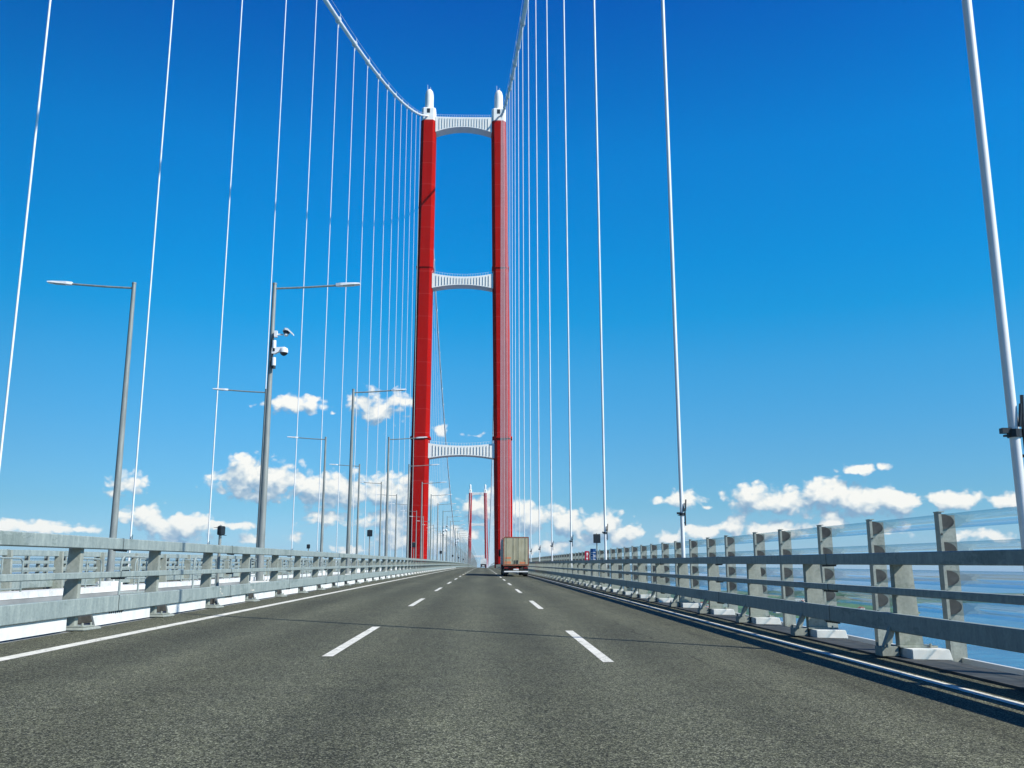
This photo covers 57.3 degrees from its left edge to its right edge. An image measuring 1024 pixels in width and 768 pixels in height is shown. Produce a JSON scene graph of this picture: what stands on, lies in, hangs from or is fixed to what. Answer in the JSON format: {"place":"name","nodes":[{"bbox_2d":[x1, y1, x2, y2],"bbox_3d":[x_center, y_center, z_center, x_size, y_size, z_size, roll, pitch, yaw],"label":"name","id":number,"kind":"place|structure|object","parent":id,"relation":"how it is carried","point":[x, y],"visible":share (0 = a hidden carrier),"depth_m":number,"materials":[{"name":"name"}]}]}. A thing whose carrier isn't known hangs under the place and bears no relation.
{"place":"outdoors","nodes":[
{"label":"outdoors","id":0,"kind":"place"},
{"bbox_2d":[12,573,301,590],"bbox_3d":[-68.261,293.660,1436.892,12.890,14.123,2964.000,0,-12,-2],"label":"road","id":1,"kind":"structure","parent":0,"point":[93,585],"depth_m":50.23,"materials":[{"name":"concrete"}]},
{"bbox_2d":[0,568,410,604],"bbox_3d":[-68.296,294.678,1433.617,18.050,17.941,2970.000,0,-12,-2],"label":"bridge deck","id":2,"kind":"structure","parent":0,"point":[18,597],"depth_m":35.05,"materials":[{"name":"metal"}]},
{"bbox_2d":[0,557,23,591],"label":"hand rail","id":3,"kind":"object","parent":2,"relation":"attached to","point":[22,570],"visible":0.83,"depth_m":28.52,"materials":[{"name":"metal"}]},
{"bbox_2d":[81,558,101,587],"bbox_3d":[-15.318,6.854,33.755,0.057,1.179,2.658,0,-12,-2],"label":"hand rail","id":4,"kind":"object","parent":2,"relation":"attached to","point":[85,584],"visible":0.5,"depth_m":34.34,"materials":[{"name":"metal"}]},
{"bbox_2d":[47,281,136,591],"bbox_3d":[-17.334,1.950,37.867,3.975,12.680,0.850,0,-12,-2],"label":"street lamp","id":5,"kind":"object","parent":2,"relation":"on","point":[114,519],"visible":0.77,"depth_m":37.80,"materials":[{"name":"metal"}]},
{"bbox_2d":[133,558,147,584],"bbox_3d":[-15.506,7.996,39.745,0.057,1.179,2.658,0,-12,-2],"label":"hand rail","id":6,"kind":"object","parent":2,"relation":"attached to","point":[134,581],"visible":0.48,"depth_m":38.87,"materials":[{"name":"metal"}]},
{"bbox_2d":[0,560,367,572],"bbox_3d":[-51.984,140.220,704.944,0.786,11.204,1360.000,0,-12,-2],"label":"guard rail","id":7,"kind":"object","parent":2,"relation":"on","point":[126,563],"visible":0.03,"depth_m":76.27,"materials":[{"name":"metal"}]},
{"bbox_2d":[180,559,198,581],"bbox_3d":[-15.695,9.138,45.735,0.057,1.179,2.658,0,-12,-2],"label":"hand rail","id":8,"kind":"object","parent":2,"relation":"attached to","point":[190,568],"visible":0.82,"depth_m":45.65,"materials":[{"name":"metal"}]},
{"bbox_2d":[23,550,391,573],"bbox_3d":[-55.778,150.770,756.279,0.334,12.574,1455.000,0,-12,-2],"label":"wind screen","id":9,"kind":"object","parent":2,"relation":"attached to","point":[46,558],"visible":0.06,"depth_m":83.36,"materials":[{"name":"clear plastic"}]},
{"bbox_2d":[0,549,423,591],"bbox_3d":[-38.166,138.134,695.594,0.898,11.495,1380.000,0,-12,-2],"label":"guard rail","id":10,"kind":"object","parent":2,"relation":"on","point":[58,567],"visible":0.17,"depth_m":39.92,"materials":[{"name":"metal"}]},
{"bbox_2d":[219,559,230,578],"bbox_3d":[-15.883,10.281,51.725,0.057,1.179,2.658,0,-12,-2],"label":"hand rail","id":11,"kind":"object","parent":2,"relation":"attached to","point":[223,577],"visible":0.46,"depth_m":51.81,"materials":[{"name":"metal"}]},
{"bbox_2d":[213,388,266,576],"bbox_3d":[-18.087,6.521,61.826,3.975,12.680,0.850,0,-12,-2],"label":"street lamp","id":12,"kind":"object","parent":2,"relation":"on","point":[222,389],"visible":0.5,"depth_m":62.19,"materials":[{"name":"metal"}]},
{"bbox_2d":[287,436,326,572],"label":"street lamp","id":13,"kind":"object","parent":2,"relation":"on","point":[322,523],"visible":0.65,"depth_m":85.80,"materials":[{"name":"metal"}]},
{"bbox_2d":[330,464,359,570],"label":"street lamp","id":14,"kind":"object","parent":2,"relation":"on","point":[357,531],"visible":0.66,"depth_m":109.77,"materials":[{"name":"metal"}]},
{"bbox_2d":[360,482,381,569],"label":"street lamp","id":15,"kind":"object","parent":2,"relation":"on","point":[380,520],"visible":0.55,"depth_m":133.72,"materials":[{"name":"metal"}]},
{"bbox_2d":[376,494,396,568],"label":"street lamp","id":16,"kind":"object","parent":2,"relation":"on","point":[395,525],"visible":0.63,"depth_m":157.89,"materials":[{"name":"metal"}]},
{"bbox_2d":[400,510,416,557],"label":"street lamp","id":17,"kind":"object","parent":2,"relation":"on","point":[416,529],"visible":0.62,"depth_m":206.06,"materials":[{"name":"metal"}]},
{"bbox_2d":[410,516,423,558],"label":"street lamp","id":18,"kind":"object","parent":2,"relation":"on","point":[423,533],"visible":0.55,"depth_m":230.05,"materials":[{"name":"metal"}]},
{"bbox_2d":[424,521,428,558],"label":"street lamp","id":19,"kind":"object","parent":2,"relation":"on","point":[428,540],"visible":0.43,"depth_m":253.57,"materials":[{"name":"metal"}]},
{"bbox_2d":[0,567,1023,767],"bbox_3d":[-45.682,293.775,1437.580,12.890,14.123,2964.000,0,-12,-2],"label":"road","id":20,"kind":"structure","parent":0,"point":[474,667],"depth_m":9.39,"materials":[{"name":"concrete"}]},
{"bbox_2d":[0,567,466,660],"bbox_3d":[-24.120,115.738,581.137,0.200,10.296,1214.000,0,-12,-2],"label":"edge line","id":21,"kind":"object","parent":20,"relation":"on","point":[73,644],"visible":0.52,"depth_m":15.96,"materials":[{"name":"paint"}]},
{"bbox_2d":[323,567,478,655],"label":"lane marking","id":22,"kind":"object","parent":20,"relation":"on","point":[335,651],"visible":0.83,"depth_m":15.28,"materials":[{"name":"paint"}]},
{"bbox_2d":[481,558,485,567],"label":"box truck","id":23,"kind":"object","parent":20,"relation":"on","point":[483,562],"visible":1,"depth_m":387.91,"materials":[{"name":"paint"}]},
{"bbox_2d":[498,537,528,575],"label":"articulated lorry","id":24,"kind":"object","parent":20,"relation":"on","point":[514,553],"visible":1,"depth_m":94.20,"materials":[{"name":"beige metal"}]},
{"bbox_2d":[504,538,515,563],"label":"rear door","id":25,"kind":"structure","parent":24,"relation":"in","point":[509,543],"depth_m":94.17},
{"bbox_2d":[516,538,527,563],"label":"rear door","id":26,"kind":"structure","parent":24,"relation":"in","point":[521,543],"depth_m":94.20,"materials":[{"name":"metal"}]},
{"bbox_2d":[488,568,613,661],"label":"lane marking","id":27,"kind":"object","parent":20,"relation":"on","point":[601,656],"visible":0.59,"depth_m":15.28,"materials":[{"name":"paint"}]},
{"bbox_2d":[499,568,1023,706],"bbox_3d":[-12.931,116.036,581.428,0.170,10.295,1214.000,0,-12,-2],"label":"edge line","id":28,"kind":"object","parent":20,"relation":"on","point":[1016,703],"visible":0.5,"depth_m":13.13,"materials":[{"name":"paint"}]},
{"bbox_2d":[0,570,1023,690],"bbox_3d":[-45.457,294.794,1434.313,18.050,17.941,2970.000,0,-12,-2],"label":"bridge deck","id":29,"kind":"structure","parent":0,"point":[1003,675],"depth_m":15.76,"materials":[{"name":"concrete"}]},
{"bbox_2d":[118,555,148,594],"bbox_3d":[-9.940,5.178,24.975,0.057,1.179,2.658,0,-12,-2],"label":"hand rail","id":30,"kind":"object","parent":29,"relation":"attached to","point":[121,564],"visible":0.45,"depth_m":24.49,"materials":[{"name":"metal"}]},
{"bbox_2d":[191,557,216,587],"bbox_3d":[-10.128,6.319,30.965,0.057,1.179,2.658,0,-12,-2],"label":"hand rail","id":31,"kind":"object","parent":29,"relation":"attached to","point":[193,575],"visible":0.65,"depth_m":29.93,"materials":[{"name":"metal"}]},
{"bbox_2d":[214,525,225,602],"bbox_3d":[-8.317,5.078,26.493,0.330,2.175,0.224,-6,-13,26],"label":"lane signal","id":32,"kind":"object","parent":29,"relation":"on","point":[220,530],"visible":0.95,"depth_m":26.54,"materials":[{"name":"metal"}]},
{"bbox_2d":[0,530,474,640],"bbox_3d":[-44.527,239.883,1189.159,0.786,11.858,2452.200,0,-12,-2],"label":"guard rail","id":33,"kind":"object","parent":29,"relation":"on","point":[21,620],"visible":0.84,"depth_m":19.99,"materials":[{"name":"metal"}]},
{"bbox_2d":[249,558,256,580],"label":"hand rail","id":34,"kind":"object","parent":29,"relation":"attached to","point":[250,573],"visible":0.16,"depth_m":37.00,"materials":[{"name":"metal"}]},
{"bbox_2d":[278,558,288,579],"bbox_3d":[-10.505,8.602,42.944,0.057,1.179,2.658,0,-12,-2],"label":"hand rail","id":35,"kind":"object","parent":29,"relation":"attached to","point":[284,571],"visible":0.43,"depth_m":43.19,"materials":[{"name":"metal"}]},
{"bbox_2d":[249,282,359,582],"bbox_3d":[-8.360,1.977,38.042,3.975,12.680,0.850,0,-12,-2],"label":"street lamp","id":36,"kind":"object","parent":29,"relation":"on","point":[262,523],"visible":0.89,"depth_m":37.83,"materials":[{"name":"metal"}]},
{"bbox_2d":[270,347,287,368],"bbox_3d":[-9.555,-1.071,38.479,0.709,0.910,0.340,0,-12,-2],"label":"security camera","id":37,"kind":"object","parent":36,"relation":"attached to","point":[283,351],"visible":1,"depth_m":38.41,"materials":[{"name":"white plastic"}]},
{"bbox_2d":[270,328,293,350],"bbox_3d":[-9.471,-1.810,38.634,0.919,0.980,0.280,0,-12,-2],"label":"security camera","id":38,"kind":"object","parent":36,"relation":"attached to","point":[286,331],"visible":1,"depth_m":38.59,"materials":[{"name":"white plastic"}]},
{"bbox_2d":[301,559,311,578],"bbox_3d":[-10.693,9.745,48.934,0.057,1.179,2.658,0,-12,-2],"label":"hand rail","id":39,"kind":"object","parent":29,"relation":"attached to","point":[302,577],"visible":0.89,"depth_m":48.91,"materials":[{"name":"metal"}]},
{"bbox_2d":[367,529,372,568],"bbox_3d":[-9.517,11.364,62.565,0.368,3.338,0.330,0,-12,-2],"label":"lane signal","id":40,"kind":"object","parent":29,"relation":"on","point":[369,532],"visible":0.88,"depth_m":62.69,"materials":[{"name":"metal"}]},
{"bbox_2d":[345,389,405,574],"bbox_3d":[-9.113,6.548,62.001,3.975,12.680,0.850,0,-12,-2],"label":"street lamp","id":41,"kind":"object","parent":29,"relation":"on","point":[348,540],"visible":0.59,"depth_m":61.87,"materials":[{"name":"metal"}]},
{"bbox_2d":[381,437,426,571],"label":"street lamp","id":42,"kind":"object","parent":29,"relation":"on","point":[386,524],"visible":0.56,"depth_m":85.93,"materials":[{"name":"metal"}]},
{"bbox_2d":[412,542,415,568],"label":"lane signal","id":43,"kind":"object","parent":29,"relation":"on","point":[413,544],"visible":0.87,"depth_m":102.17,"materials":[{"name":"metal"}]},
{"bbox_2d":[406,464,438,569],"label":"street lamp","id":44,"kind":"object","parent":29,"relation":"on","point":[407,538],"visible":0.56,"depth_m":109.86,"materials":[{"name":"metal"}]},
{"bbox_2d":[420,482,444,558],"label":"street lamp","id":45,"kind":"object","parent":29,"relation":"on","point":[421,518],"visible":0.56,"depth_m":133.82,"materials":[{"name":"metal"}]},
{"bbox_2d":[429,494,451,559],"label":"street lamp","id":46,"kind":"object","parent":29,"relation":"on","point":[430,523],"visible":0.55,"depth_m":158.09,"materials":[{"name":"metal"}]},
{"bbox_2d":[436,503,455,559],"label":"street lamp","id":47,"kind":"object","parent":29,"relation":"on","point":[437,529],"visible":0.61,"depth_m":181.92,"materials":[{"name":"metal"}]},
{"bbox_2d":[442,510,458,560],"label":"street lamp","id":48,"kind":"object","parent":29,"relation":"on","point":[442,535],"visible":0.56,"depth_m":205.64,"materials":[{"name":"metal"}]},
{"bbox_2d":[450,521,455,560],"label":"street lamp","id":49,"kind":"object","parent":29,"relation":"on","point":[450,538],"visible":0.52,"depth_m":253.81,"materials":[{"name":"metal"}]},
{"bbox_2d":[446,516,460,560],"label":"street lamp","id":50,"kind":"object","parent":29,"relation":"on","point":[446,540],"visible":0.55,"depth_m":229.43,"materials":[{"name":"metal"}]},
{"bbox_2d":[585,551,588,559],"bbox_3d":[5.014,12.267,62.617,0.300,2.200,0.090,0,-12,-2],"label":"emergency sign","id":51,"kind":"object","parent":29,"relation":"on","point":[586,555],"visible":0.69,"depth_m":62.74,"materials":[{"name":"metal"}]},
{"bbox_2d":[590,549,595,582],"bbox_3d":[5.228,11.762,60.276,0.360,2.320,0.090,0,-12,-2],"label":"information sign","id":52,"kind":"object","parent":29,"relation":"on","point":[592,554],"visible":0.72,"depth_m":60.38,"materials":[{"name":"metal"}]},
{"bbox_2d":[593,533,599,559],"bbox_3d":[5.463,11.242,60.202,0.480,3.325,0.330,0,-12,-2],"label":"lane signal","id":53,"kind":"object","parent":29,"relation":"on","point":[596,538],"visible":0.88,"depth_m":60.32,"materials":[{"name":"metal"}]},
{"bbox_2d":[489,549,1023,659],"bbox_3d":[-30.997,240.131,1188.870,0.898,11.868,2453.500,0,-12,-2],"label":"guard rail","id":54,"kind":"object","parent":29,"relation":"on","point":[907,624],"visible":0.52,"depth_m":17.05,"materials":[{"name":"metal"}]},
{"bbox_2d":[529,511,1018,662],"bbox_3d":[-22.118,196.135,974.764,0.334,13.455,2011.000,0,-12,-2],"label":"fence posts","id":55,"kind":"object","parent":29,"relation":"attached to","point":[946,540],"visible":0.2,"depth_m":23.42,"materials":[{"name":"metal"}]},
{"bbox_2d":[0,0,1023,577],"label":"sky","id":56,"kind":"structure","parent":0,"point":[839,360],"materials":[{"name":"blue"}]},
{"bbox_2d":[631,575,746,579],"bbox_3d":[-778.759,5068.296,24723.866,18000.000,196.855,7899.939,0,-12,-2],"label":"hills","id":57,"kind":"structure","parent":0,"point":[649,578],"depth_m":23361.08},
{"bbox_2d":[648,591,921,618],"bbox_3d":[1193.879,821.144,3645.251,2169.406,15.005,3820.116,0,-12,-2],"label":"coast ground","id":58,"kind":"structure","parent":0,"point":[847,599],"depth_m":2997.07,"materials":[{"name":"plant"}]},
{"bbox_2d":[610,581,1023,668],"bbox_3d":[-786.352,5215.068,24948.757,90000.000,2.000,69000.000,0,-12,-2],"label":"sea","id":59,"kind":"structure","parent":0,"point":[1005,615],"depth_m":2070.23,"materials":[{"name":"liquid"}]},
{"bbox_2d":[408,87,511,567],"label":"bridge tower","id":60,"kind":"structure","parent":59,"relation":"on","point":[429,282],"depth_m":463.10,"materials":[{"name":"metal"}]},
{"bbox_2d":[323,0,470,559],"bbox_3d":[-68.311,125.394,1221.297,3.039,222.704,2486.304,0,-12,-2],"label":"cable","id":61,"kind":"object","parent":60,"relation":"attached to","point":[341,25],"visible":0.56,"depth_m":295.34,"materials":[{"name":"metal"}]},
{"bbox_2d":[0,0,50,467],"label":"hanger rope","id":62,"kind":"object","parent":61,"relation":"hanging from","point":[23,246],"visible":1,"depth_m":64.05,"materials":[{"name":"white metal"}]},
{"bbox_2d":[128,0,173,570],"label":"hanger rope","id":63,"kind":"object","parent":61,"relation":"hanging from","point":[131,535],"visible":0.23,"depth_m":88.44,"materials":[{"name":"white metal"}]},
{"bbox_2d":[207,0,242,543],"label":"hanger rope","id":64,"kind":"object","parent":61,"relation":"hanging from","point":[208,541],"visible":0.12,"depth_m":113.52,"materials":[{"name":"white metal"}]},
{"bbox_2d":[265,0,286,388],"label":"hanger rope","id":65,"kind":"object","parent":61,"relation":"hanging from","point":[275,198],"visible":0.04,"depth_m":141.16,"materials":[{"name":"white metal"}]},
{"bbox_2d":[291,0,316,557],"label":"hanger rope","id":66,"kind":"object","parent":61,"relation":"hanging from","point":[303,280],"visible":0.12,"depth_m":163.63,"materials":[{"name":"white metal"}]},
{"bbox_2d":[317,13,340,547],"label":"hanger rope","id":67,"kind":"object","parent":61,"relation":"hanging from","point":[339,21],"visible":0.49,"depth_m":189.09,"materials":[{"name":"white metal"}]},
{"bbox_2d":[336,39,356,552],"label":"hanger rope","id":68,"kind":"object","parent":61,"relation":"hanging from","point":[354,46],"visible":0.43,"depth_m":213.01,"materials":[{"name":"white metal"}]},
{"bbox_2d":[351,57,369,561],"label":"hanger rope","id":69,"kind":"object","parent":61,"relation":"hanging from","point":[367,64],"visible":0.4,"depth_m":237.45,"materials":[{"name":"white metal"}]},
{"bbox_2d":[364,74,380,548],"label":"hanger rope","id":70,"kind":"object","parent":61,"relation":"hanging from","point":[371,312],"visible":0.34,"depth_m":262.07,"materials":[{"name":"white metal"}]},
{"bbox_2d":[374,85,388,555],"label":"hanger rope","id":71,"kind":"object","parent":61,"relation":"hanging from","point":[380,326],"visible":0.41,"depth_m":285.70,"materials":[{"name":"white metal"}]},
{"bbox_2d":[383,91,396,542],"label":"hanger rope","id":72,"kind":"object","parent":61,"relation":"hanging from","point":[389,312],"visible":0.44,"depth_m":311.96,"materials":[{"name":"white metal"}]},
{"bbox_2d":[390,100,402,555],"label":"hanger rope","id":73,"kind":"object","parent":61,"relation":"hanging from","point":[395,336],"visible":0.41,"depth_m":334.55,"materials":[{"name":"white metal"}]},
{"bbox_2d":[396,103,408,560],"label":"hanger rope","id":74,"kind":"object","parent":61,"relation":"hanging from","point":[402,311],"visible":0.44,"depth_m":361.73,"materials":[{"name":"white metal"}]},
{"bbox_2d":[402,107,412,548],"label":"hanger rope","id":75,"kind":"object","parent":61,"relation":"hanging from","point":[407,321],"visible":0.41,"depth_m":383.06,"materials":[{"name":"white metal"}]},
{"bbox_2d":[409,110,417,446],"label":"hanger rope","id":76,"kind":"object","parent":61,"relation":"hanging from","point":[412,287],"visible":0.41,"depth_m":413.13,"materials":[{"name":"white metal"}]},
{"bbox_2d":[411,113,420,555],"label":"hanger rope","id":77,"kind":"object","parent":61,"relation":"hanging from","point":[415,344],"visible":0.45,"depth_m":432.69,"materials":[{"name":"white metal"}]},
{"bbox_2d":[429,260,434,503],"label":"hanger rope","id":78,"kind":"object","parent":61,"relation":"hanging from","point":[431,396],"visible":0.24,"depth_m":563.36,"materials":[{"name":"white metal"}]},
{"bbox_2d":[433,309,437,512],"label":"hanger rope","id":79,"kind":"object","parent":61,"relation":"hanging from","point":[435,388],"visible":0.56,"depth_m":613.46,"materials":[{"name":"white metal"}]},
{"bbox_2d":[434,333,438,559],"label":"hanger rope","id":80,"kind":"object","parent":61,"relation":"hanging from","point":[436,438],"visible":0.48,"depth_m":630.97,"materials":[{"name":"white metal"}]},
{"bbox_2d":[436,353,439,554],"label":"hanger rope","id":81,"kind":"object","parent":61,"relation":"hanging from","point":[437,476],"visible":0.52,"depth_m":648.65,"materials":[{"name":"white metal"}]},
{"bbox_2d":[438,370,441,529],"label":"hanger rope","id":82,"kind":"object","parent":61,"relation":"hanging from","point":[439,458],"visible":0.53,"depth_m":680.68,"materials":[{"name":"white metal"}]},
{"bbox_2d":[439,388,442,559],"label":"hanger rope","id":83,"kind":"object","parent":61,"relation":"hanging from","point":[440,483],"visible":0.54,"depth_m":695.82,"materials":[{"name":"white metal"}]},
{"bbox_2d":[486,0,528,561],"bbox_3d":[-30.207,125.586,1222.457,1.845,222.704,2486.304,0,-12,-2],"label":"cable","id":84,"kind":"object","parent":60,"relation":"attached to","point":[524,10],"visible":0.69,"depth_m":245.93,"materials":[{"name":"metal"}]},
{"bbox_2d":[490,510,490,564],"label":"hanger rope","id":85,"kind":"object","parent":84,"relation":"hanging from","point":[490,546],"visible":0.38,"depth_m":947.87,"materials":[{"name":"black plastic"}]},
{"bbox_2d":[491,478,491,564],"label":"hanger rope","id":86,"kind":"object","parent":84,"relation":"hanging from","point":[491,515],"visible":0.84,"depth_m":859.21,"materials":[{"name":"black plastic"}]},
{"bbox_2d":[492,433,492,564],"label":"hanger rope","id":87,"kind":"object","parent":84,"relation":"hanging from","point":[492,537],"visible":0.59,"depth_m":760.09,"materials":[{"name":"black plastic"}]},
{"bbox_2d":[493,516,493,564],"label":"hanger rope","id":88,"kind":"object","parent":84,"relation":"hanging from","point":[493,540],"visible":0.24,"depth_m":688.82,"materials":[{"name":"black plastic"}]},
{"bbox_2d":[503,106,505,536],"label":"hanger rope","id":89,"kind":"object","parent":84,"relation":"hanging from","point":[504,321],"visible":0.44,"depth_m":362.10,"materials":[{"name":"white metal"}]},
{"bbox_2d":[508,86,510,173],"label":"hanger rope","id":90,"kind":"object","parent":84,"relation":"hanging from","point":[509,129],"visible":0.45,"depth_m":300.43,"materials":[{"name":"white metal"}]},
{"bbox_2d":[510,76,513,536],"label":"hanger rope","id":91,"kind":"object","parent":84,"relation":"hanging from","point":[512,391],"visible":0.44,"depth_m":258.36,"materials":[{"name":"white metal"}]},
{"bbox_2d":[513,64,516,536],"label":"hanger rope","id":92,"kind":"object","parent":84,"relation":"hanging from","point":[515,393],"visible":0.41,"depth_m":233.66,"materials":[{"name":"white metal"}]},
{"bbox_2d":[516,43,520,536],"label":"hanger rope","id":93,"kind":"object","parent":84,"relation":"hanging from","point":[519,48],"visible":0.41,"depth_m":217.88,"materials":[{"name":"white metal"}]},
{"bbox_2d":[520,19,524,536],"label":"hanger rope","id":94,"kind":"object","parent":84,"relation":"hanging from","point":[522,25],"visible":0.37,"depth_m":190.09,"materials":[{"name":"white metal"}]},
{"bbox_2d":[527,0,531,561],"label":"hanger rope","id":95,"kind":"object","parent":84,"relation":"hanging from","point":[529,292],"visible":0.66,"depth_m":164.39,"materials":[{"name":"white metal"}]},
{"bbox_2d":[535,0,540,561],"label":"hanger rope","id":96,"kind":"object","parent":84,"relation":"hanging from","point":[539,549],"visible":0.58,"depth_m":139.43,"materials":[{"name":"white metal"}]},
{"bbox_2d":[546,0,553,560],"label":"hanger rope","id":97,"kind":"object","parent":84,"relation":"hanging from","point":[551,545],"visible":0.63,"depth_m":114.54,"materials":[{"name":"white metal"}]},
{"bbox_2d":[563,0,572,573],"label":"hanger rope","id":98,"kind":"object","parent":84,"relation":"hanging from","point":[571,542],"visible":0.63,"depth_m":89.41,"materials":[{"name":"white metal"}]},
{"bbox_2d":[593,0,607,575],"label":"hanger rope","id":99,"kind":"object","parent":84,"relation":"hanging from","point":[601,360],"visible":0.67,"depth_m":64.44,"materials":[{"name":"white metal"}]},
{"bbox_2d":[661,0,685,557],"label":"hanger rope","id":100,"kind":"object","parent":84,"relation":"hanging from","point":[682,513],"visible":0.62,"depth_m":39.50,"materials":[{"name":"white metal"}]},
{"bbox_2d":[962,0,1023,594],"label":"hanger rope","id":101,"kind":"object","parent":84,"relation":"hanging from","point":[1013,431],"visible":1,"depth_m":14.57,"materials":[{"name":"white metal"}]},
{"bbox_2d":[468,484,487,565],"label":"bridge tower","id":102,"kind":"structure","parent":59,"relation":"on","point":[470,523],"depth_m":2446.70,"materials":[{"name":"metal"}]},
{"bbox_2d":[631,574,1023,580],"bbox_3d":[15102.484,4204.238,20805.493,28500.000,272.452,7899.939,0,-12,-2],"label":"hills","id":103,"kind":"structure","parent":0,"point":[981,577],"depth_m":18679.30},
{"bbox_2d":[855,593,1023,602],"bbox_3d":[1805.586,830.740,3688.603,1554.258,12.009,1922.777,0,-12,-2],"label":"coast ground","id":104,"kind":"structure","parent":0,"point":[927,600],"depth_m":3087.29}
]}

